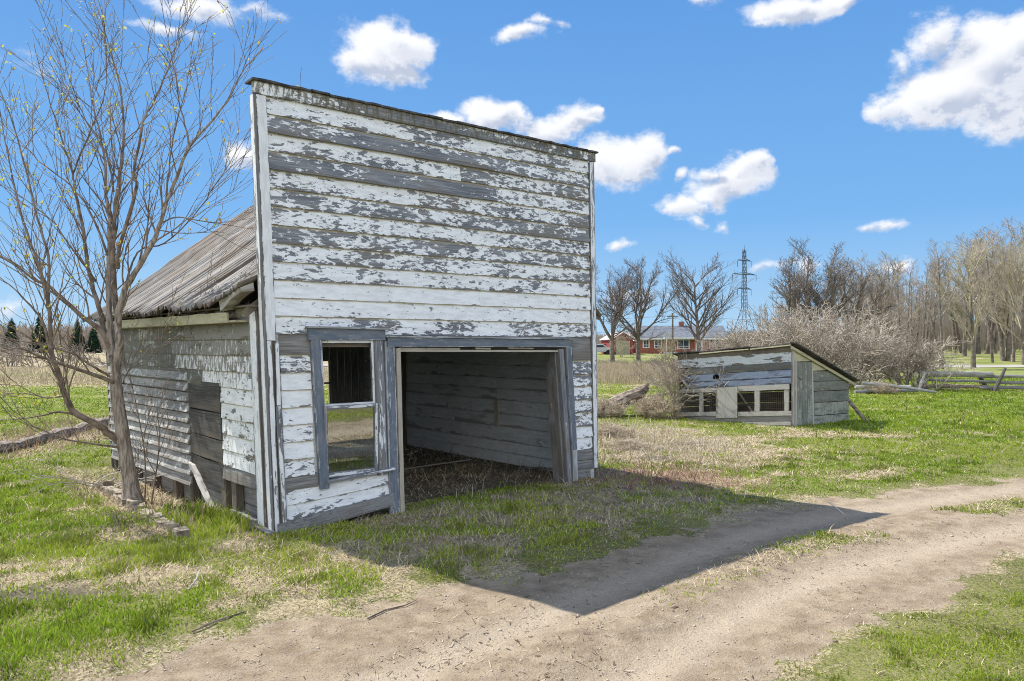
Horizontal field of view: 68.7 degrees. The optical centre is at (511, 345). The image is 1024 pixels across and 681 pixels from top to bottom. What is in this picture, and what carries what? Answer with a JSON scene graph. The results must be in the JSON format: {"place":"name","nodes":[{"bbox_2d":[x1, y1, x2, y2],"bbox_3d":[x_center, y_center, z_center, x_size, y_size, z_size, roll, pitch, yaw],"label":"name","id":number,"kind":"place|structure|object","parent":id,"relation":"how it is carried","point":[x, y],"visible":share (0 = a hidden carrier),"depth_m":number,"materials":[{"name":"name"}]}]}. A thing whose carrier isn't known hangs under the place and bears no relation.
{"place":"outdoors","nodes":[
{"label":"outdoors","id":0,"kind":"place"},
{"bbox_2d":[0,347,1023,680],"bbox_3d":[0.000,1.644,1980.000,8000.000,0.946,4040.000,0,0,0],"label":"ground","id":1,"kind":"structure","parent":0,"point":[838,653],"depth_m":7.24,"materials":[{"name":"plant"}]},
{"bbox_2d":[2,318,19,351],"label":"spruce tree","id":2,"kind":"object","parent":1,"relation":"on","point":[10,329],"visible":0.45,"depth_m":119.56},
{"bbox_2d":[0,339,41,366],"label":"hedge shrub","id":3,"kind":"object","parent":1,"relation":"on","point":[9,358],"visible":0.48,"depth_m":69.69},
{"bbox_2d":[25,312,47,352],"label":"spruce tree","id":4,"kind":"object","parent":1,"relation":"on","point":[36,346],"visible":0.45,"depth_m":111.40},
{"bbox_2d":[2,335,78,366],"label":"hedge shrub","id":5,"kind":"object","parent":1,"relation":"on","point":[20,351],"visible":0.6,"depth_m":66.14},
{"bbox_2d":[0,410,108,461],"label":"dead stems","id":6,"kind":"object","parent":1,"relation":"on","point":[51,428],"visible":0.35,"depth_m":15.48,"materials":[{"name":"plant"}]},
{"bbox_2d":[0,416,108,453],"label":"fallen log","id":7,"kind":"object","parent":1,"relation":"on","point":[32,439],"visible":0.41,"depth_m":14.85,"materials":[{"name":"wood"}]},
{"bbox_2d":[43,344,88,367],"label":"hedge shrub","id":8,"kind":"object","parent":1,"relation":"on","point":[66,357],"visible":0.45,"depth_m":65.64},
{"bbox_2d":[67,320,88,352],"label":"spruce tree","id":9,"kind":"object","parent":1,"relation":"on","point":[78,334],"visible":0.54,"depth_m":111.62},
{"bbox_2d":[9,451,166,495],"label":"fallen twigs","id":10,"kind":"object","parent":1,"relation":"on","point":[114,478],"visible":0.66,"depth_m":10.18,"materials":[{"name":"brown wood"}]},
{"bbox_2d":[81,348,106,366],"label":"hedge shrub","id":11,"kind":"object","parent":1,"relation":"on","point":[97,359],"visible":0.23,"depth_m":66.07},
{"bbox_2d":[86,328,102,352],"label":"spruce tree","id":12,"kind":"object","parent":1,"relation":"on","point":[93,339],"visible":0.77,"depth_m":117.57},
{"bbox_2d":[103,400,146,474],"bbox_3d":[-4.966,1.396,9.510,0.608,1.391,0.359,0,0,16],"label":"sapling","id":13,"kind":"object","parent":1,"relation":"on","point":[135,450],"visible":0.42,"depth_m":9.51,"materials":[{"name":"brown plant"}]},
{"bbox_2d":[121,316,159,499],"bbox_3d":[-5.038,0.841,9.960,0.839,2.477,0.674,0,0,0],"label":"sapling","id":14,"kind":"object","parent":1,"relation":"on","point":[126,368],"visible":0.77,"depth_m":9.91,"materials":[{"name":"brown plant"}]},
{"bbox_2d":[98,480,188,537],"bbox_3d":[-4.580,1.969,9.121,0.191,0.186,3.791,0,0,-40],"label":"stone edging","id":15,"kind":"object","parent":1,"relation":"on","point":[175,528],"visible":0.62,"depth_m":8.90,"materials":[{"name":"stone"}]},
{"bbox_2d":[61,468,226,525],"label":"leaf litter","id":16,"kind":"object","parent":1,"relation":"on","point":[110,497],"visible":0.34,"depth_m":9.76,"materials":[{"name":"plant"}]},
{"bbox_2d":[0,0,301,506],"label":"young tree","id":17,"kind":"object","parent":1,"relation":"on","point":[119,437],"visible":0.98,"depth_m":9.33,"materials":[{"name":"brown plant"}]},
{"bbox_2d":[134,378,178,503],"bbox_3d":[-4.652,1.252,9.818,0.567,1.685,0.537,0,0,0],"label":"sapling","id":18,"kind":"object","parent":1,"relation":"on","point":[168,424],"visible":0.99,"depth_m":9.81,"materials":[{"name":"brown plant"}]},
{"bbox_2d":[0,365,327,385],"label":"dry stalks","id":19,"kind":"object","parent":1,"relation":"on","point":[20,371],"visible":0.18,"depth_m":45.79,"materials":[{"name":"plant"}]},
{"bbox_2d":[188,461,215,506],"bbox_3d":[-3.767,1.734,9.125,0.062,0.545,0.850,0,0,-43],"label":"leaning plank","id":20,"kind":"object","parent":1,"relation":"on","point":[200,482],"visible":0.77,"depth_m":9.16,"materials":[{"name":"white wood"}]},
{"bbox_2d":[192,611,245,631],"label":"twig","id":21,"kind":"object","parent":1,"relation":"on","point":[217,620],"visible":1,"depth_m":5.30,"materials":[{"name":"wood"}]},
{"bbox_2d":[82,77,601,535],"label":"garage shed","id":22,"kind":"structure","parent":1,"relation":"on","point":[417,278],"depth_m":9.22,"materials":[{"name":"white paint"}]},
{"bbox_2d":[188,381,224,488],"bbox_3d":[-3.775,1.071,9.235,0.089,1.255,1.115,0,0,-41],"label":"side door","id":23,"kind":"structure","parent":22,"relation":"in","point":[205,395],"depth_m":9.17,"materials":[{"name":"grey wood"}]},
{"bbox_2d":[324,360,331,403],"bbox_3d":[-4.010,0.825,15.320,0.701,1.030,0.030,0,0,-41],"label":"back window frame","id":24,"kind":"structure","parent":22,"relation":"in","point":[329,361],"depth_m":15.51,"materials":[{"name":"beige wood"}]},
{"bbox_2d":[305,326,394,489],"bbox_3d":[-1.799,0.682,8.403,1.097,1.776,0.102,0,0,-41],"label":"window","id":25,"kind":"structure","parent":22,"relation":"in","point":[316,335],"depth_m":8.35,"materials":[{"name":"wood"}]},
{"bbox_2d":[162,432,597,531],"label":"floor litter","id":26,"kind":"object","parent":1,"relation":"on","point":[366,461],"visible":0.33,"depth_m":11.65,"materials":[{"name":"plant"}]},
{"bbox_2d":[404,459,471,469],"bbox_3d":[-1.190,1.930,12.179,1.279,0.062,0.036,0,0,-35],"label":"loose board","id":27,"kind":"object","parent":1,"relation":"on","point":[438,464],"visible":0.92,"depth_m":12.16,"materials":[{"name":"grey wood"}]},
{"bbox_2d":[0,280,1022,352],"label":"distant wood","id":28,"kind":"object","parent":1,"relation":"on","point":[947,330],"visible":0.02,"depth_m":133.57,"materials":[{"name":"plant"}]},
{"bbox_2d":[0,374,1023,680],"bbox_3d":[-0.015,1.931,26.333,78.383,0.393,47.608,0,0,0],"label":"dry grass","id":29,"kind":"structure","parent":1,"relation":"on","point":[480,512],"depth_m":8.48,"materials":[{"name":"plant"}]},
{"bbox_2d":[597,344,609,354],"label":"parked car","id":30,"kind":"object","parent":1,"relation":"on","point":[601,347],"visible":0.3,"depth_m":103.15,"materials":[{"name":"grey paint"}]},
{"bbox_2d":[597,396,628,417],"bbox_3d":[2.500,1.762,20.446,1.448,0.796,1.409,0,0,-36],"label":"brush heap","id":31,"kind":"object","parent":1,"relation":"on","point":[618,411],"visible":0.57,"depth_m":20.26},
{"bbox_2d":[600,332,634,354],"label":"red outbuilding","id":32,"kind":"structure","parent":1,"relation":"on","point":[604,340],"depth_m":104.29,"materials":[{"name":"metal"}]},
{"bbox_2d":[616,341,629,354],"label":"door","id":33,"kind":"structure","parent":32,"relation":"in","point":[628,351],"depth_m":104.19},
{"bbox_2d":[598,421,640,437],"bbox_3d":[2.166,1.873,16.179,1.357,0.466,1.321,0,0,29],"label":"brush heap","id":34,"kind":"object","parent":1,"relation":"on","point":[604,428],"visible":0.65,"depth_m":16.01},
{"bbox_2d":[605,330,635,356],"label":"budding shrub","id":35,"kind":"object","parent":1,"relation":"on","point":[623,346],"visible":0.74,"depth_m":94.07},
{"bbox_2d":[596,260,645,361],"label":"bare tree","id":36,"kind":"object","parent":1,"relation":"on","point":[620,306],"visible":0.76,"depth_m":81.81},
{"bbox_2d":[598,382,650,416],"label":"fallen tree","id":37,"kind":"object","parent":1,"relation":"on","point":[636,393],"visible":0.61,"depth_m":20.96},
{"bbox_2d":[599,437,663,451],"bbox_3d":[2.232,1.920,14.312,1.357,0.280,1.321,0,0,21],"label":"brush heap","id":38,"kind":"object","parent":1,"relation":"on","point":[625,443],"visible":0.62,"depth_m":14.25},
{"bbox_2d":[596,255,686,360],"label":"bare tree","id":39,"kind":"object","parent":1,"relation":"on","point":[641,302],"visible":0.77,"depth_m":83.88,"materials":[{"name":"plant"}]},
{"bbox_2d":[597,361,696,384],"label":"dry stalks","id":40,"kind":"object","parent":1,"relation":"on","point":[611,373],"visible":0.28,"depth_m":44.09,"materials":[{"name":"plant"}]},
{"bbox_2d":[623,392,685,419],"bbox_3d":[3.916,1.721,20.531,1.673,1.004,1.719,0,0,-11],"label":"brush heap","id":41,"kind":"object","parent":1,"relation":"on","point":[649,408],"visible":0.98,"depth_m":20.21,"materials":[{"name":"plant"}]},
{"bbox_2d":[647,331,679,358],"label":"budding shrub","id":42,"kind":"object","parent":1,"relation":"on","point":[665,347],"visible":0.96,"depth_m":90.20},
{"bbox_2d":[502,446,832,507],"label":"dead stems","id":43,"kind":"object","parent":1,"relation":"on","point":[674,478],"visible":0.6,"depth_m":10.89,"materials":[{"name":"plant"}]},
{"bbox_2d":[633,322,728,353],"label":"brick house","id":44,"kind":"structure","parent":1,"relation":"on","point":[686,339],"depth_m":111.86,"materials":[{"name":"red"}]},
{"bbox_2d":[677,340,689,348],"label":"window","id":45,"kind":"structure","parent":44,"relation":"in","point":[684,344],"depth_m":111.51,"materials":[{"name":"grey"}]},
{"bbox_2d":[598,414,783,471],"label":"dead stems","id":46,"kind":"object","parent":1,"relation":"on","point":[668,447],"visible":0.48,"depth_m":14.19,"materials":[{"name":"plant"}]},
{"bbox_2d":[665,437,722,446],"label":"dry grass","id":47,"kind":"structure","parent":1,"relation":"on","point":[689,442],"depth_m":14.87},
{"bbox_2d":[658,245,757,350],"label":"bare tree","id":48,"kind":"object","parent":1,"relation":"on","point":[685,303],"visible":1,"depth_m":79.60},
{"bbox_2d":[694,330,744,350],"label":"thicket shrub","id":49,"kind":"object","parent":1,"relation":"on","point":[712,348],"visible":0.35,"depth_m":62.00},
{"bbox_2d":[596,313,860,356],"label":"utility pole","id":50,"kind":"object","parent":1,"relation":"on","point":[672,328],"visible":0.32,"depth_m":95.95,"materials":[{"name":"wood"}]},
{"bbox_2d":[732,247,754,331],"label":"power pylon","id":51,"kind":"object","parent":1,"relation":"on","point":[743,272],"visible":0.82,"depth_m":259.60,"materials":[{"name":"metal"}]},
{"bbox_2d":[673,342,859,426],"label":"chicken coop","id":52,"kind":"structure","parent":1,"relation":"on","point":[808,384],"depth_m":19.22,"materials":[{"name":"grey wood"}]},
{"bbox_2d":[628,328,737,416],"bbox_3d":[4.573,0.778,20.328,3.000,2.537,2.153,0,0,0],"label":"dead vine","id":53,"kind":"object","parent":52,"relation":"attached to","point":[667,380],"visible":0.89,"depth_m":20.27,"materials":[{"name":"plant"}]},
{"bbox_2d":[677,384,791,416],"bbox_3d":[5.673,1.450,19.391,3.196,1.001,0.039,0,0,44],"label":"window frame","id":54,"kind":"structure","parent":52,"relation":"in","point":[756,389],"depth_m":18.91,"materials":[{"name":"wood"}]},
{"bbox_2d":[797,362,811,425],"bbox_3d":[7.265,1.218,18.603,0.657,1.602,0.020,0,0,-37],"label":"door","id":55,"kind":"structure","parent":52,"relation":"in","point":[804,369],"depth_m":18.59,"materials":[{"name":"wood"}]},
{"bbox_2d":[707,307,870,378],"bbox_3d":[12.878,0.136,36.392,6.458,4.087,7.895,0,0,7],"label":"thicket shrub","id":56,"kind":"object","parent":1,"relation":"on","point":[746,336],"visible":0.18,"depth_m":36.82,"materials":[{"name":"plant"}]},
{"bbox_2d":[724,299,880,357],"bbox_3d":[17.530,0.459,46.960,7.876,6.629,8.260,0,0,-11],"label":"thicket shrub","id":57,"kind":"object","parent":1,"relation":"on","point":[798,317],"visible":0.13,"depth_m":46.34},
{"bbox_2d":[756,236,850,344],"bbox_3d":[23.292,-3.398,60.155,9.152,11.135,7.111,0,0,-36],"label":"bare tree","id":58,"kind":"object","parent":1,"relation":"on","point":[789,297],"visible":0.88,"depth_m":59.34,"materials":[{"name":"plant"}]},
{"bbox_2d":[721,297,899,375],"bbox_3d":[14.349,0.628,35.706,7.659,5.891,7.303,0,0,-29],"label":"thicket shrub","id":59,"kind":"object","parent":1,"relation":"on","point":[781,331],"visible":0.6,"depth_m":35.45,"materials":[{"name":"plant"}]},
{"bbox_2d":[785,251,864,352],"bbox_3d":[25.348,-2.676,62.203,5.842,9.697,7.280,0,0,-16],"label":"bare tree","id":60,"kind":"object","parent":1,"relation":"on","point":[851,271],"visible":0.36,"depth_m":60.79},
{"bbox_2d":[821,258,857,321],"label":"woodland tree","id":61,"kind":"object","parent":1,"relation":"on","point":[846,312],"visible":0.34,"depth_m":97.30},
{"bbox_2d":[839,260,863,320],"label":"woodland tree","id":62,"kind":"object","parent":1,"relation":"on","point":[850,285],"visible":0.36,"depth_m":100.05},
{"bbox_2d":[771,303,935,388],"bbox_3d":[15.961,0.088,35.428,8.152,4.220,6.669,0,0,-29],"label":"thicket shrub","id":63,"kind":"object","parent":1,"relation":"on","point":[867,355],"visible":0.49,"depth_m":34.11,"materials":[{"name":"plant"}]},
{"bbox_2d":[840,390,866,420],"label":"leaning branch","id":64,"kind":"object","parent":1,"relation":"on","point":[857,411],"visible":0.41,"depth_m":19.72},
{"bbox_2d":[805,263,908,366],"bbox_3d":[26.184,-2.067,58.163,5.791,8.436,6.588,0,0,-8],"label":"bare tree","id":65,"kind":"object","parent":1,"relation":"on","point":[858,305],"visible":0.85,"depth_m":57.19,"materials":[{"name":"plant"}]},
{"bbox_2d":[848,250,867,340],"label":"woodland tree","id":66,"kind":"object","parent":1,"relation":"on","point":[860,264],"visible":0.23,"depth_m":118.23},
{"bbox_2d":[847,275,872,334],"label":"woodland tree","id":67,"kind":"object","parent":1,"relation":"on","point":[863,303],"visible":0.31,"depth_m":84.03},
{"bbox_2d":[857,255,884,340],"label":"woodland tree","id":68,"kind":"object","parent":1,"relation":"on","point":[873,266],"visible":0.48,"depth_m":98.57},
{"bbox_2d":[856,261,885,338],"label":"woodland tree","id":69,"kind":"object","parent":1,"relation":"on","point":[873,288],"visible":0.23,"depth_m":116.18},
{"bbox_2d":[815,328,936,384],"bbox_3d":[17.897,1.077,37.220,6.007,4.018,5.728,0,0,25],"label":"thicket shrub","id":70,"kind":"object","parent":1,"relation":"on","point":[841,365],"visible":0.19,"depth_m":36.41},
{"bbox_2d":[857,380,900,393],"bbox_3d":[15.114,1.799,30.815,1.719,0.827,1.673,0,0,21],"label":"brush heap","id":71,"kind":"object","parent":1,"relation":"on","point":[887,389],"visible":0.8,"depth_m":30.42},
{"bbox_2d":[869,271,897,336],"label":"woodland tree","id":72,"kind":"object","parent":1,"relation":"on","point":[880,303],"visible":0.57,"depth_m":86.21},
{"bbox_2d":[874,271,892,340],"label":"woodland tree","id":73,"kind":"object","parent":1,"relation":"on","point":[891,298],"visible":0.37,"depth_m":96.64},
{"bbox_2d":[868,267,900,347],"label":"woodland tree","id":74,"kind":"object","parent":1,"relation":"on","point":[885,300],"visible":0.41,"depth_m":97.43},
{"bbox_2d":[854,389,917,392],"bbox_3d":[15.451,1.883,30.896,2.964,0.171,0.143,0,0,-12],"label":"fallen rail","id":75,"kind":"object","parent":1,"relation":"on","point":[871,391],"visible":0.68,"depth_m":30.70,"materials":[{"name":"grey wood"}]},
{"bbox_2d":[877,256,905,320],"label":"woodland tree","id":76,"kind":"object","parent":1,"relation":"on","point":[895,285],"visible":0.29,"depth_m":109.73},
{"bbox_2d":[811,298,972,378],"bbox_3d":[22.460,-0.438,47.335,7.722,5.352,9.439,0,0,-11],"label":"thicket shrub","id":77,"kind":"object","parent":1,"relation":"on","point":[871,321],"visible":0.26,"depth_m":47.42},
{"bbox_2d":[877,250,906,337],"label":"woodland tree","id":78,"kind":"object","parent":1,"relation":"on","point":[887,273],"visible":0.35,"depth_m":117.47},
{"bbox_2d":[882,258,908,333],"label":"woodland tree","id":79,"kind":"object","parent":1,"relation":"on","point":[894,299],"visible":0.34,"depth_m":108.59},
{"bbox_2d":[884,258,909,337],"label":"woodland tree","id":80,"kind":"object","parent":1,"relation":"on","point":[897,290],"visible":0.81,"depth_m":104.66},
{"bbox_2d":[851,336,946,378],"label":"thicket shrub","id":81,"kind":"object","parent":1,"relation":"on","point":[909,359],"visible":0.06,"depth_m":43.30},
{"bbox_2d":[862,381,936,392],"bbox_3d":[15.699,1.708,30.396,2.735,0.451,0.143,0,0,17],"label":"fallen rail","id":82,"kind":"object","parent":1,"relation":"on","point":[900,387],"visible":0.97,"depth_m":30.32,"materials":[{"name":"grey wood"}]},
{"bbox_2d":[896,260,919,344],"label":"woodland tree","id":83,"kind":"object","parent":1,"relation":"on","point":[913,285],"visible":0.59,"depth_m":110.73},
{"bbox_2d":[898,274,926,349],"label":"woodland tree","id":84,"kind":"object","parent":1,"relation":"on","point":[910,303],"visible":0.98,"depth_m":83.33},
{"bbox_2d":[907,279,929,348],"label":"woodland tree","id":85,"kind":"object","parent":1,"relation":"on","point":[919,322],"visible":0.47,"depth_m":99.85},
{"bbox_2d":[857,325,980,390],"bbox_3d":[18.081,0.648,33.792,5.336,3.164,3.999,0,0,35],"label":"bush","id":86,"kind":"object","parent":1,"relation":"on","point":[919,362],"visible":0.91,"depth_m":33.08,"materials":[{"name":"plant"}]},
{"bbox_2d":[908,283,930,347],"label":"woodland tree","id":87,"kind":"object","parent":1,"relation":"on","point":[919,311],"visible":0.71,"depth_m":91.44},
{"bbox_2d":[913,282,939,360],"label":"woodland tree","id":88,"kind":"object","parent":1,"relation":"on","point":[928,302],"visible":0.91,"depth_m":83.69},
{"bbox_2d":[917,260,942,345],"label":"woodland tree","id":89,"kind":"object","parent":1,"relation":"on","point":[926,306],"visible":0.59,"depth_m":97.89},
{"bbox_2d":[917,259,946,347],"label":"woodland tree","id":90,"kind":"object","parent":1,"relation":"on","point":[927,333],"visible":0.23,"depth_m":110.85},
{"bbox_2d":[920,254,958,348],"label":"woodland tree","id":91,"kind":"object","parent":1,"relation":"on","point":[932,336],"visible":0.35,"depth_m":109.11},
{"bbox_2d":[922,237,958,368],"bbox_3d":[35.534,-3.442,62.028,2.986,11.189,2.462,0,0,-36],"label":"bare tree","id":92,"kind":"object","parent":1,"relation":"on","point":[946,306],"visible":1,"depth_m":62.00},
{"bbox_2d":[927,250,961,352],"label":"woodland tree","id":93,"kind":"object","parent":1,"relation":"on","point":[959,339],"visible":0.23,"depth_m":117.23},
{"bbox_2d":[938,250,962,352],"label":"woodland tree","id":94,"kind":"object","parent":1,"relation":"on","point":[953,326],"visible":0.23,"depth_m":117.03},
{"bbox_2d":[925,232,1002,368],"bbox_3d":[38.715,-3.777,64.155,5.066,11.907,5.323,0,0,-28],"label":"maple tree","id":95,"kind":"object","parent":1,"relation":"on","point":[973,324],"visible":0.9,"depth_m":63.31,"materials":[{"name":"plant"}]},
{"bbox_2d":[941,229,988,355],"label":"woodland tree","id":96,"kind":"object","parent":1,"relation":"on","point":[964,348],"visible":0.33,"depth_m":97.89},
{"bbox_2d":[947,232,982,353],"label":"woodland tree","id":97,"kind":"object","parent":1,"relation":"on","point":[967,271],"visible":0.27,"depth_m":110.94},
{"bbox_2d":[915,366,1023,390],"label":"rail fence","id":98,"kind":"object","parent":1,"relation":"on","point":[981,376],"visible":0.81,"depth_m":32.85,"materials":[{"name":"grey wood"}]},
{"bbox_2d":[957,233,996,353],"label":"woodland tree","id":99,"kind":"object","parent":1,"relation":"on","point":[994,348],"visible":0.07,"depth_m":111.89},
{"bbox_2d":[966,232,1002,359],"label":"woodland tree","id":100,"kind":"object","parent":1,"relation":"on","point":[987,279],"visible":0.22,"depth_m":89.26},
{"bbox_2d":[966,231,1003,353],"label":"woodland tree","id":101,"kind":"object","parent":1,"relation":"on","point":[978,341],"visible":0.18,"depth_m":106.14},
{"bbox_2d":[960,234,1012,360],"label":"woodland tree","id":102,"kind":"object","parent":1,"relation":"on","point":[1000,337],"visible":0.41,"depth_m":84.59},
{"bbox_2d":[971,244,1001,362],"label":"woodland tree","id":103,"kind":"object","parent":1,"relation":"on","point":[990,337],"visible":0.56,"depth_m":81.31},
{"bbox_2d":[971,219,1008,353],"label":"woodland tree","id":104,"kind":"object","parent":1,"relation":"on","point":[989,233],"visible":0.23,"depth_m":108.89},
{"bbox_2d":[981,239,1023,364],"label":"maple tree","id":105,"kind":"object","parent":1,"relation":"on","point":[1012,288],"visible":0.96,"depth_m":73.86,"materials":[{"name":"plant"}]},
{"bbox_2d":[985,240,1019,342],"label":"woodland tree","id":106,"kind":"object","parent":1,"relation":"on","point":[1012,297],"visible":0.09,"depth_m":88.11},
{"bbox_2d":[984,230,1023,360],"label":"woodland tree","id":107,"kind":"object","parent":1,"relation":"on","point":[1008,348],"visible":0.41,"depth_m":84.14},
{"bbox_2d":[984,217,1023,353],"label":"woodland tree","id":108,"kind":"object","parent":1,"relation":"on","point":[987,349],"visible":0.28,"depth_m":106.51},
{"bbox_2d":[989,251,1019,335],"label":"woodland tree","id":109,"kind":"object","parent":1,"relation":"on","point":[1004,317],"visible":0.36,"depth_m":83.44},
{"bbox_2d":[994,244,1021,361],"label":"woodland tree","id":110,"kind":"object","parent":1,"relation":"on","point":[1013,342],"visible":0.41,"depth_m":82.23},
{"bbox_2d":[0,0,1023,336],"label":"sky","id":111,"kind":"structure","parent":0,"point":[724,127],"materials":[{"name":"blue"}]},
{"bbox_2d":[88,478,1023,680],"bbox_3d":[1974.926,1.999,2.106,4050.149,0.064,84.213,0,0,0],"label":"driveway","id":112,"kind":"structure","parent":0,"point":[915,555],"depth_m":5.69,"materials":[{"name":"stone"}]},
{"bbox_2d":[367,599,417,618],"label":"twig","id":113,"kind":"object","parent":112,"relation":"on","point":[389,609],"visible":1,"depth_m":5.63,"materials":[{"name":"wood"}]},
{"bbox_2d":[31,476,1022,680],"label":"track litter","id":114,"kind":"object","parent":112,"relation":"on","point":[579,616],"visible":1,"depth_m":5.24,"materials":[{"name":"plant"}]},
{"bbox_2d":[94,364,1023,366],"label":"road","id":115,"kind":"structure","parent":0,"point":[931,365],"depth_m":70.86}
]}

